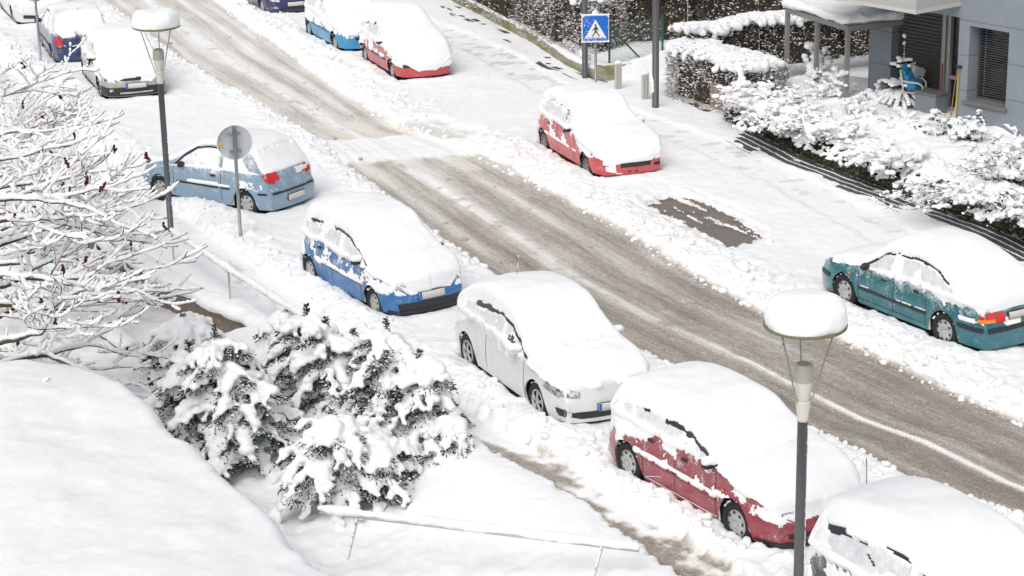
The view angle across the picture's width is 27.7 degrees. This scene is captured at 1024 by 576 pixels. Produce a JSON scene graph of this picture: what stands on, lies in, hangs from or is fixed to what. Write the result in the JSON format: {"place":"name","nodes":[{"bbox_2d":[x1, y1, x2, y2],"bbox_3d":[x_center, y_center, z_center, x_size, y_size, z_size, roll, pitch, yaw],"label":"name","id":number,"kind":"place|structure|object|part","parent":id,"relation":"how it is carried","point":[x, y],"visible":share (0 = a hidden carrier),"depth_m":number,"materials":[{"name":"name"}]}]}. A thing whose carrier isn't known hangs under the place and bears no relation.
{"place":"outdoors","nodes":[
{"label":"outdoors","id":0,"kind":"place"},
{"bbox_2d":[0,0,1023,575],"bbox_3d":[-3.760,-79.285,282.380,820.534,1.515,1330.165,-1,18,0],"label":"ground","id":1,"kind":"structure","parent":0,"point":[720,180],"depth_m":41.95,"materials":[{"name":"white snow"}]},
{"bbox_2d":[0,0,67,23],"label":"hatchback","id":2,"kind":"object","parent":1,"relation":"on","point":[20,11],"visible":0.68,"depth_m":64.35,"materials":[{"name":"white paint"}]},
{"bbox_2d":[28,0,41,60],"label":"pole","id":3,"kind":"object","parent":1,"relation":"on","point":[37,26],"visible":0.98,"depth_m":58.09,"materials":[{"name":"metal"}]},
{"bbox_2d":[0,39,100,202],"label":"bare tree","id":4,"kind":"object","parent":1,"relation":"on","point":[19,126],"visible":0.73,"depth_m":42.03,"materials":[{"name":"brown plant"}]},
{"bbox_2d":[45,262,85,294],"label":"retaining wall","id":5,"kind":"structure","parent":1,"relation":"on","point":[49,266],"depth_m":40.95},
{"bbox_2d":[34,0,104,62],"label":"hatchback","id":6,"kind":"object","parent":1,"relation":"on","point":[62,25],"visible":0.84,"depth_m":58.63,"materials":[{"name":"blue paint"}]},
{"bbox_3d":[-13.469,-7.851,60.077,0.112,0.429,1.250,-7,19,-18],"label":"side window","id":7,"kind":"part","parent":6,"relation":"part of","materials":[{"name":"white glass"}]},
{"bbox_3d":[-13.078,-7.538,59.025,0.101,0.369,0.921,-7,19,-18],"label":"side window","id":8,"kind":"part","parent":6,"relation":"part of","materials":[{"name":"white glass"}]},
{"bbox_2d":[0,96,156,299],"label":"bare tree","id":9,"kind":"object","parent":1,"relation":"on","point":[84,253],"visible":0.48,"depth_m":37.63,"materials":[{"name":"brown plant"}]},
{"bbox_2d":[0,122,207,399],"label":"bare tree","id":10,"kind":"object","parent":1,"relation":"on","point":[102,289],"visible":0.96,"depth_m":31.55,"materials":[{"name":"brown plant"}]},
{"bbox_2d":[94,318,138,350],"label":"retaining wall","id":11,"kind":"structure","parent":1,"relation":"on","point":[111,337],"depth_m":37.05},
{"bbox_2d":[80,22,164,98],"bbox_3d":[-10.468,-6.138,55.735,2.014,1.609,3.999,-8,19,-19],"label":"hatchback","id":12,"kind":"object","parent":1,"relation":"on","point":[116,53],"visible":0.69,"depth_m":54.71,"materials":[{"name":"silver paint"}]},
{"bbox_2d":[3,160,270,332],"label":"retaining wall","id":13,"kind":"structure","parent":1,"relation":"on","point":[224,313],"depth_m":38.15,"materials":[{"name":"concrete"}]},
{"bbox_2d":[169,228,305,314],"bbox_3d":[-4.939,0.109,37.352,0.174,0.988,6.488,-11,20,-28],"label":"handrail","id":14,"kind":"object","parent":13,"relation":"on","point":[254,284],"visible":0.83,"depth_m":37.00,"materials":[{"name":"grey paint"}]},
{"bbox_2d":[0,359,331,575],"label":"snow bank","id":15,"kind":"structure","parent":1,"relation":"on","point":[101,474],"depth_m":25.84,"materials":[{"name":"white snow"}]},
{"bbox_2d":[133,311,225,390],"bbox_3d":[-5.573,1.448,36.032,2.042,2.132,2.107,-8,19,-19],"label":"yew shrub","id":16,"kind":"object","parent":1,"relation":"on","point":[193,328],"visible":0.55,"depth_m":35.56,"materials":[{"name":"white plant"}]},
{"bbox_2d":[143,323,304,484],"bbox_3d":[-4.519,2.003,31.998,3.153,3.129,2.413,6,19,20],"label":"yew shrub","id":17,"kind":"object","parent":1,"relation":"on","point":[208,398],"visible":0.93,"depth_m":31.38,"materials":[{"name":"green plant"}]},
{"bbox_2d":[143,127,313,212],"bbox_3d":[-6.134,-2.647,44.755,3.879,1.598,1.983,11,21,32],"label":"hatchback","id":18,"kind":"object","parent":1,"relation":"on","point":[274,170],"visible":0.87,"depth_m":43.90,"materials":[{"name":"blue paint"}]},
{"bbox_3d":[-6.614,-2.812,44.154,1.406,0.492,0.076,9,20,27],"label":"window frame","id":19,"kind":"part","parent":18,"relation":"part of","materials":[{"name":"grey plastic"}]},
{"bbox_3d":[-6.644,-2.790,44.147,1.200,0.440,0.121,11,21,32],"label":"side window","id":20,"kind":"part","parent":18,"relation":"part of","materials":[{"name":"white glass"}]},
{"bbox_3d":[-5.781,-2.645,43.584,0.720,0.359,0.107,11,21,32],"label":"side window","id":21,"kind":"part","parent":18,"relation":"part of","materials":[{"name":"white glass"}]},
{"bbox_2d":[216,124,252,236],"bbox_3d":[-5.477,-2.055,41.468,0.727,2.479,0.117,-5,18,-11],"label":"round sign","id":22,"kind":"object","parent":1,"relation":"on","point":[234,142],"visible":1,"depth_m":41.23,"materials":[{"name":"metal"}]},
{"bbox_2d":[251,309,293,353],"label":"yew shrub","id":23,"kind":"object","parent":1,"relation":"on","point":[267,339],"visible":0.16,"depth_m":35.50,"materials":[{"name":"white plant"}]},
{"bbox_2d":[247,0,304,12],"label":"hatchback","id":24,"kind":"object","parent":1,"relation":"on","point":[276,6],"visible":0.73,"depth_m":65.15,"materials":[{"name":"blue paint"}]},
{"bbox_2d":[261,303,373,417],"bbox_3d":[-3.017,1.529,33.716,2.771,2.606,2.116,7,20,24],"label":"yew shrub","id":25,"kind":"object","parent":1,"relation":"on","point":[317,363],"visible":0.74,"depth_m":33.09,"materials":[{"name":"white plant"}]},
{"bbox_2d":[304,0,372,50],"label":"hatchback","id":26,"kind":"object","parent":1,"relation":"on","point":[336,23],"visible":0.66,"depth_m":60.28,"materials":[{"name":"blue"}]},
{"bbox_2d":[268,407,422,530],"bbox_3d":[-2.329,2.555,30.405,2.464,1.903,2.260,-1,18,0],"label":"yew shrub","id":27,"kind":"object","parent":1,"relation":"on","point":[342,457],"visible":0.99,"depth_m":29.85,"materials":[{"name":"green plant"}]},
{"bbox_2d":[0,53,754,575],"bbox_3d":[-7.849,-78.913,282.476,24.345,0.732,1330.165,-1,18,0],"label":"footpath","id":28,"kind":"structure","parent":1,"relation":"on","point":[664,541],"depth_m":30.81,"materials":[{"name":"white snow"}]},
{"bbox_2d":[132,7,179,232],"bbox_3d":[-6.953,-3.213,41.511,0.939,4.750,0.949,-1,18,0],"label":"street lamp","id":29,"kind":"object","parent":28,"relation":"on","point":[158,20],"visible":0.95,"depth_m":40.98,"materials":[{"name":"grey metal"}]},
{"bbox_2d":[299,192,461,314],"bbox_3d":[-2.442,-0.690,38.352,1.964,1.698,3.784,-12,21,-31],"label":"hatchback","id":30,"kind":"object","parent":1,"relation":"on","point":[381,252],"visible":0.98,"depth_m":37.58,"materials":[{"name":"blue paint"}]},
{"bbox_3d":[-3.228,-0.914,38.127,0.103,0.447,2.434,-12,21,-30],"label":"side window","id":31,"kind":"part","parent":30,"relation":"part of","materials":[{"name":"grey glass"}]},
{"bbox_2d":[334,317,475,454],"bbox_3d":[-1.668,1.717,31.819,2.279,2.575,2.042,-1,18,0],"label":"yew shrub","id":32,"kind":"object","parent":1,"relation":"on","point":[400,386],"visible":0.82,"depth_m":31.48,"materials":[{"name":"green plant"}]},
{"bbox_2d":[359,0,452,79],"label":"hatchback","id":33,"kind":"object","parent":1,"relation":"on","point":[398,39],"visible":1,"depth_m":56.18,"materials":[{"name":"red paint"}]},
{"bbox_2d":[417,413,474,467],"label":"yew shrub","id":34,"kind":"object","parent":1,"relation":"on","point":[447,439],"visible":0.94,"depth_m":30.70,"materials":[{"name":"white plant"}]},
{"bbox_2d":[317,505,639,575],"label":"handrail","id":35,"kind":"object","parent":1,"relation":"on","point":[471,526],"visible":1,"depth_m":27.14,"materials":[{"name":"grey paint"}]},
{"bbox_2d":[457,0,517,23],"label":"hedge","id":36,"kind":"object","parent":1,"relation":"on","point":[500,7],"visible":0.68,"depth_m":62.61,"materials":[{"name":"brown"}]},
{"bbox_2d":[452,0,593,78],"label":"garden wall","id":37,"kind":"structure","parent":1,"relation":"on","point":[568,58],"depth_m":59.76,"materials":[{"name":"concrete"}]},
{"bbox_2d":[454,255,649,423],"bbox_3d":[0.618,0.693,33.528,2.073,1.939,4.364,-9,20,-24],"label":"hatchback","id":38,"kind":"object","parent":1,"relation":"on","point":[557,346],"visible":0.95,"depth_m":32.81,"materials":[{"name":"white paint"}]},
{"bbox_3d":[-0.180,0.607,33.360,0.129,0.439,2.150,-9,20,-24],"label":"side window","id":39,"kind":"part","parent":38,"relation":"part of","materials":[{"name":"grey glass"}]},
{"bbox_2d":[507,0,630,60],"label":"hedge","id":40,"kind":"object","parent":1,"relation":"on","point":[558,20],"visible":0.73,"depth_m":57.95,"materials":[{"name":"grey"}]},
{"bbox_2d":[581,0,587,78],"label":"lamp post","id":41,"kind":"object","parent":1,"relation":"on","point":[584,53],"visible":0.73,"depth_m":55.31,"materials":[{"name":"grey metal"}]},
{"bbox_2d":[581,9,609,81],"bbox_3d":[2.188,-6.249,54.491,0.763,2.127,0.127,-2,18,-2],"label":"crossing sign","id":42,"kind":"object","parent":1,"relation":"on","point":[595,27],"visible":1,"depth_m":54.29,"materials":[{"name":"metal"}]},
{"bbox_2d":[536,82,661,175],"bbox_3d":[1.946,-3.664,47.352,1.985,1.632,4.066,-8,19,-20],"label":"hatchback","id":43,"kind":"object","parent":1,"relation":"on","point":[594,128],"visible":1,"depth_m":46.58,"materials":[{"name":"red paint"}]},
{"bbox_2d":[593,61,632,80],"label":"garden wall","id":44,"kind":"structure","parent":1,"relation":"on","point":[605,71],"depth_m":55.24,"materials":[{"name":"concrete"}]},
{"bbox_2d":[608,16,663,62],"bbox_3d":[3.302,-6.577,55.318,1.604,1.202,0.071,-8,19,-19],"label":"wire fence","id":45,"kind":"object","parent":44,"relation":"on","point":[661,37],"visible":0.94,"depth_m":55.28,"materials":[{"name":"metal"}]},
{"bbox_2d":[614,60,621,88],"bbox_3d":[2.758,-5.486,54.109,0.199,0.891,0.171,-4,18,-10],"label":"bollard","id":46,"kind":"object","parent":1,"relation":"on","point":[617,74],"visible":0.99,"depth_m":54.03,"materials":[{"name":"grey paint"}]},
{"bbox_2d":[641,71,648,99],"bbox_3d":[3.388,-5.091,52.886,0.198,0.872,0.159,-4,18,-10],"label":"bollard","id":47,"kind":"object","parent":1,"relation":"on","point":[645,86],"visible":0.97,"depth_m":52.80,"materials":[{"name":"grey paint"}]},
{"bbox_2d":[651,0,658,107],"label":"lamp post","id":48,"kind":"object","parent":1,"relation":"on","point":[655,56],"visible":0.98,"depth_m":51.58,"materials":[{"name":"grey metal"}]},
{"bbox_2d":[609,0,784,46],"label":"hedge","id":49,"kind":"object","parent":1,"relation":"on","point":[670,11],"visible":0.27,"depth_m":57.05,"materials":[{"name":"brown"}]},
{"bbox_2d":[710,82,731,112],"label":"wall pier","id":50,"kind":"structure","parent":1,"relation":"on","point":[715,103],"depth_m":51.64,"materials":[{"name":"beige brick"}]},
{"bbox_2d":[663,36,790,115],"bbox_3d":[5.318,-5.247,52.018,1.772,1.673,3.856,-11,20,-28],"label":"hedge","id":51,"kind":"object","parent":1,"relation":"on","point":[702,63],"visible":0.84,"depth_m":51.72,"materials":[{"name":"grey"}]},
{"bbox_2d":[608,361,860,548],"bbox_3d":[3.083,2.243,29.097,2.029,1.638,4.140,-12,21,-30],"label":"hatchback","id":52,"kind":"object","parent":1,"relation":"on","point":[717,441],"visible":0.92,"depth_m":28.47,"materials":[{"name":"red paint"}]},
{"bbox_3d":[2.208,1.976,28.973,0.085,0.324,2.553,-12,21,-29],"label":"side window","id":53,"kind":"part","parent":52,"relation":"part of","materials":[{"name":"black glass"}]},
{"bbox_2d":[711,76,777,110],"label":"garden shrub","id":54,"kind":"object","parent":1,"relation":"on","point":[747,89],"visible":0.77,"depth_m":49.63,"materials":[{"name":"white plant"}]},
{"bbox_2d":[730,110,798,136],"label":"garden shrub","id":55,"kind":"object","parent":1,"relation":"on","point":[765,126],"visible":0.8,"depth_m":47.27,"materials":[{"name":"white plant"}]},
{"bbox_2d":[731,92,803,120],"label":"garden shrub","id":56,"kind":"object","parent":1,"relation":"on","point":[758,106],"visible":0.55,"depth_m":48.47,"materials":[{"name":"white plant"}]},
{"bbox_2d":[667,9,869,74],"bbox_3d":[7.394,-6.618,54.954,7.374,1.636,1.359,-10,20,-25],"label":"hedge","id":57,"kind":"object","parent":1,"relation":"on","point":[740,29],"visible":0.49,"depth_m":54.42,"materials":[{"name":"grey"}]},
{"bbox_2d":[726,84,830,114],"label":"garden shrub","id":58,"kind":"object","parent":1,"relation":"on","point":[796,94],"visible":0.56,"depth_m":49.24,"materials":[{"name":"white plant"}]},
{"bbox_2d":[721,103,836,150],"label":"trailing plant","id":59,"kind":"object","parent":1,"relation":"on","point":[787,141],"visible":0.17,"depth_m":48.49,"materials":[{"name":"green plant"}]},
{"bbox_2d":[762,101,835,132],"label":"garden shrub","id":60,"kind":"object","parent":1,"relation":"on","point":[793,112],"visible":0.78,"depth_m":47.54,"materials":[{"name":"white plant"}]},
{"bbox_2d":[763,288,847,575],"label":"street lamp","id":61,"kind":"object","parent":1,"relation":"on","point":[800,314],"visible":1,"depth_m":23.06,"materials":[{"name":"grey metal"}]},
{"bbox_2d":[801,42,832,77],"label":"garden shrub","id":62,"kind":"object","parent":1,"relation":"on","point":[825,61],"visible":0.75,"depth_m":51.76,"materials":[{"name":"white plant"}]},
{"bbox_2d":[780,114,873,144],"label":"garden shrub","id":63,"kind":"object","parent":1,"relation":"on","point":[831,128],"visible":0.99,"depth_m":46.08,"materials":[{"name":"white plant"}]},
{"bbox_2d":[804,65,857,97],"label":"garden shrub","id":64,"kind":"object","parent":1,"relation":"on","point":[833,87],"visible":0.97,"depth_m":49.88,"materials":[{"name":"white plant"}]},
{"bbox_2d":[781,0,906,97],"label":"pergola","id":65,"kind":"object","parent":1,"relation":"on","point":[847,18],"visible":0.75,"depth_m":49.66,"materials":[{"name":"grey"}]},
{"bbox_2d":[790,130,903,180],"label":"trailing plant","id":66,"kind":"object","parent":1,"relation":"on","point":[831,152],"visible":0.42,"depth_m":46.14,"materials":[{"name":"green plant"}]},
{"bbox_2d":[840,97,877,118],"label":"garden shrub","id":67,"kind":"object","parent":1,"relation":"on","point":[857,109],"visible":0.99,"depth_m":48.11,"materials":[{"name":"white plant"}]},
{"bbox_2d":[843,79,900,106],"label":"garden shrub","id":68,"kind":"object","parent":1,"relation":"on","point":[869,95],"visible":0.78,"depth_m":49.13,"materials":[{"name":"white plant"}]},
{"bbox_2d":[728,110,1022,233],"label":"hedge","id":69,"kind":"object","parent":1,"relation":"on","point":[894,181],"depth_m":44.95,"materials":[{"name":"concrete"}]},
{"bbox_2d":[863,148,994,213],"bbox_3d":[8.803,-2.281,43.812,1.305,0.833,3.286,-10,20,-27],"label":"trailing plant","id":70,"kind":"object","parent":69,"relation":"on","point":[934,168],"visible":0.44,"depth_m":43.60,"materials":[{"name":"green plant"}]},
{"bbox_2d":[835,135,930,178],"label":"garden shrub","id":71,"kind":"object","parent":1,"relation":"on","point":[886,154],"visible":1,"depth_m":43.85,"materials":[{"name":"green plant"}]},
{"bbox_2d":[876,34,915,110],"bbox_3d":[9.220,-5.084,48.929,1.487,1.827,1.456,-12,21,-30],"label":"conifer","id":72,"kind":"object","parent":1,"relation":"on","point":[894,84],"visible":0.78,"depth_m":48.77,"materials":[{"name":"white plant"}]},
{"bbox_2d":[875,106,930,132],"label":"garden shrub","id":73,"kind":"object","parent":1,"relation":"on","point":[904,117],"visible":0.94,"depth_m":47.08,"materials":[{"name":"white plant"}]},
{"bbox_2d":[899,69,926,106],"bbox_3d":[9.400,-4.680,48.831,0.593,0.943,0.608,5,19,19],"label":"garden chair","id":74,"kind":"object","parent":1,"relation":"on","point":[905,90],"visible":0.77,"depth_m":48.63,"materials":[{"name":"grey plastic"}]},
{"bbox_2d":[901,63,922,91],"bbox_3d":[9.373,-4.928,48.752,0.547,0.663,0.580,5,19,19],"label":"bag","id":75,"kind":"object","parent":74,"relation":"on","point":[907,74],"visible":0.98,"depth_m":48.58,"materials":[{"name":"blue"}]},
{"bbox_2d":[911,65,925,77],"bbox_3d":[9.527,-5.088,48.856,0.493,0.340,0.120,-16,23,-38],"label":"plastic box","id":76,"kind":"object","parent":74,"relation":"on","point":[918,71],"visible":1,"depth_m":48.78,"materials":[{"name":"grey plastic"}]},
{"bbox_2d":[804,456,1023,575],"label":"hatchback","id":77,"kind":"object","parent":1,"relation":"on","point":[905,526],"visible":1,"depth_m":24.57,"materials":[{"name":"grey paint"}]},
{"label":"side window","id":78,"kind":"part","parent":77,"relation":"part of","materials":[{"name":"black glass"}]},
{"bbox_2d":[822,227,1023,350],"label":"saloon car","id":79,"kind":"object","parent":1,"relation":"on","point":[956,285],"visible":1,"depth_m":35.38,"materials":[{"name":"teal paint"}]},
{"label":"side window","id":80,"kind":"part","parent":79,"relation":"part of","materials":[{"name":"black glass"}]},
{"bbox_2d":[868,172,985,218],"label":"garden shrub","id":81,"kind":"object","parent":1,"relation":"on","point":[956,194],"visible":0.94,"depth_m":41.23,"materials":[{"name":"green plant"}]},
{"bbox_2d":[913,122,944,135],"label":"garden shrub","id":82,"kind":"object","parent":1,"relation":"on","point":[922,128],"visible":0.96,"depth_m":46.28,"materials":[{"name":"white plant"}]},
{"bbox_2d":[835,0,1023,136],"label":"house","id":83,"kind":"structure","parent":1,"relation":"on","point":[981,42],"depth_m":46.90,"materials":[{"name":"grey paint"}]},
{"bbox_2d":[940,15,959,107],"bbox_3d":[10.361,-5.349,48.466,0.172,2.440,0.768,-17,24,-39],"label":"door","id":84,"kind":"structure","parent":83,"relation":"in","point":[950,28],"depth_m":48.56,"materials":[{"name":"grey metal"}]},
{"bbox_2d":[961,28,1008,111],"bbox_3d":[10.748,-4.944,46.555,0.490,1.768,1.240,-15,22,-36],"label":"window","id":85,"kind":"structure","parent":83,"relation":"in","point":[993,47],"depth_m":46.78,"materials":[{"name":"grey glass"}]},
{"bbox_2d":[914,88,948,113],"bbox_3d":[9.741,-4.316,48.336,0.480,0.520,0.660,-15,22,-36],"label":"storage box","id":86,"kind":"object","parent":1,"relation":"on","point":[927,100],"visible":0.84,"depth_m":48.17,"materials":[{"name":"grey plastic"}]},
{"bbox_2d":[940,64,942,90],"bbox_3d":[9.955,-4.619,48.220,0.037,1.180,0.037,6,19,21],"label":"broom","id":87,"kind":"object","parent":1,"relation":"on","point":[941,77],"visible":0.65,"depth_m":48.12,"materials":[{"name":"red"}]},
{"bbox_2d":[950,64,957,116],"bbox_3d":[10.170,-4.506,47.719,0.185,1.268,0.064,-1,18,0],"label":"broom","id":88,"kind":"object","parent":1,"relation":"on","point":[954,89],"visible":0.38,"depth_m":47.70,"materials":[{"name":"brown wood"}]},
{"bbox_2d":[954,65,961,117],"bbox_3d":[10.128,-4.388,47.226,0.147,1.349,0.060,-1,18,0],"label":"broom","id":89,"kind":"object","parent":1,"relation":"on","point":[959,67],"visible":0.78,"depth_m":47.14,"materials":[{"name":"yellow wood"}]},
{"bbox_2d":[929,108,988,144],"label":"garden shrub","id":90,"kind":"object","parent":1,"relation":"on","point":[962,128],"visible":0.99,"depth_m":45.87,"materials":[{"name":"white plant"}]},
{"bbox_2d":[949,124,1023,185],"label":"garden shrub","id":91,"kind":"object","parent":1,"relation":"on","point":[1006,163],"visible":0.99,"depth_m":42.30,"materials":[{"name":"green plant"}]},
{"bbox_2d":[953,178,1023,240],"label":"trailing plant","id":92,"kind":"object","parent":1,"relation":"on","point":[995,186],"visible":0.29,"depth_m":41.83,"materials":[{"name":"green plant"}]},
{"bbox_2d":[974,185,1023,229],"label":"garden shrub","id":93,"kind":"object","parent":1,"relation":"on","point":[1007,208],"visible":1,"depth_m":39.83,"materials":[{"name":"white plant"}]},
{"bbox_2d":[106,0,1023,511],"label":"road","id":94,"kind":"structure","parent":0,"point":[640,294],"depth_m":39.88,"materials":[{"name":"asphalt"},{"name":"grey asphalt"},{"name":"snow"}]},
{"bbox_2d":[160,31,1017,492],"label":"slush clods","id":95,"kind":"object","parent":94,"relation":"on","point":[580,241],"visible":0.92,"depth_m":41.16,"materials":[{"name":"beige snow"}]}
]}

